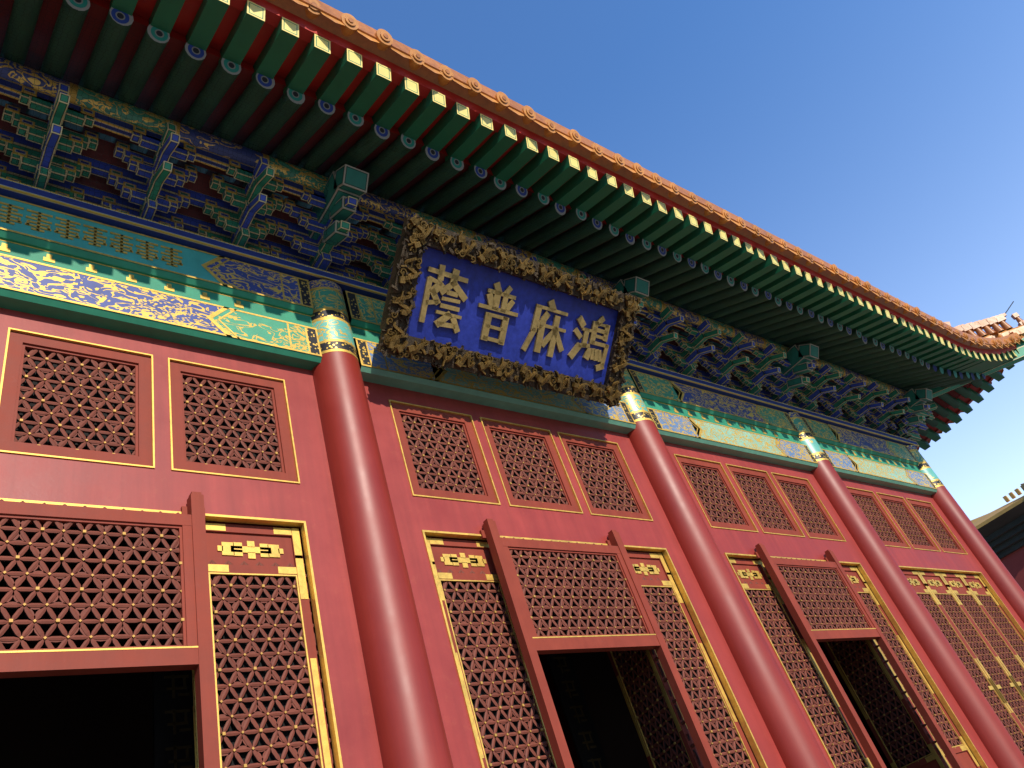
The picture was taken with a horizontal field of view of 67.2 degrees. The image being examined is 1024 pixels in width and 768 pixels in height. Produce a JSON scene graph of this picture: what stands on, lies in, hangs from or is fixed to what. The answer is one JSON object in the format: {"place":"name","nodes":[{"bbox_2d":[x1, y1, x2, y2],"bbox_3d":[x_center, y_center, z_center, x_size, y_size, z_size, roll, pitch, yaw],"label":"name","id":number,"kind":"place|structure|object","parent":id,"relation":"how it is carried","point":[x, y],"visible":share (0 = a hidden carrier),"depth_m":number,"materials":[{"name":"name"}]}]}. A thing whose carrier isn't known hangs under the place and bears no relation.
{"place":"outdoors","nodes":[
{"label":"outdoors","id":0,"kind":"place"},
{"bbox_2d":[319,0,1023,520],"label":"sky","id":1,"kind":"structure","parent":0,"point":[882,141],"materials":[{"name":"blue"}]},
{"bbox_2d":[971,483,1023,590],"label":"hall","id":2,"kind":"structure","parent":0,"point":[1001,530],"depth_m":40.98,"materials":[{"name":"red tile"}]},
{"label":"platform terrace","id":3,"kind":"structure","parent":0,"visible":0},
{"bbox_2d":[0,323,1022,767],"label":"interior","id":4,"kind":"object","parent":3,"relation":"on","point":[114,721],"visible":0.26,"depth_m":9.15,"materials":[{"name":"black"}]},
{"bbox_2d":[0,308,1023,767],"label":"facade wall","id":5,"kind":"structure","parent":3,"relation":"on","point":[308,500],"depth_m":7.39,"materials":[{"name":"red paint"}]},
{"bbox_2d":[0,349,1023,767],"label":"lattice","id":6,"kind":"object","parent":5,"relation":"on","point":[266,707],"visible":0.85,"depth_m":7.21,"materials":[{"name":"red wood"}]},
{"bbox_2d":[0,327,1023,767],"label":"gold trim","id":7,"kind":"structure","parent":5,"relation":"attached to","point":[262,551],"depth_m":8.30,"materials":[{"name":"gold metal"}]},
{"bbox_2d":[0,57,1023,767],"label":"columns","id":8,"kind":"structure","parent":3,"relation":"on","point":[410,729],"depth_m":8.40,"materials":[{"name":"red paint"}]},
{"bbox_2d":[0,177,936,495],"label":"architraves","id":9,"kind":"object","parent":8,"relation":"on","point":[92,315],"visible":0.43,"depth_m":8.14,"materials":[{"name":"green paint"}]},
{"bbox_2d":[0,77,931,436],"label":"roof brackets","id":10,"kind":"object","parent":9,"relation":"on","point":[346,189],"visible":0.52,"depth_m":8.76,"materials":[{"name":"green wood"}]},
{"bbox_2d":[0,0,969,441],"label":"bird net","id":11,"kind":"object","parent":10,"relation":"attached to","point":[370,200],"visible":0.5,"depth_m":8.51,"materials":[{"name":"metal"}]},
{"bbox_2d":[0,195,936,488],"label":"painted beam","id":12,"kind":"structure","parent":9,"relation":"attached to","point":[34,277],"depth_m":8.00,"materials":[{"name":"multicoloured paint"}]},
{"bbox_2d":[377,213,640,406],"bbox_3d":[0.027,-1.038,9.494,3.691,1.947,1.203,13,-48,-37],"label":"name board","id":13,"kind":"object","parent":9,"relation":"attached to","point":[457,301],"visible":1,"depth_m":9.08,"materials":[{"name":"blue wood"}]},
{"bbox_2d":[0,0,1021,449],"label":"rafters","id":14,"kind":"object","parent":8,"relation":"on","point":[298,58],"visible":0.64,"depth_m":9.06,"materials":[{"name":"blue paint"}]},
{"bbox_2d":[270,0,1023,450],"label":"roof tiles","id":15,"kind":"object","parent":14,"relation":"on","point":[386,40],"visible":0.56,"depth_m":9.70,"materials":[{"name":"orange tile"}]},
{"bbox_2d":[887,301,1023,440],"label":"roof corner","id":16,"kind":"object","parent":14,"relation":"attached to","point":[993,322],"visible":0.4,"depth_m":18.44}
]}

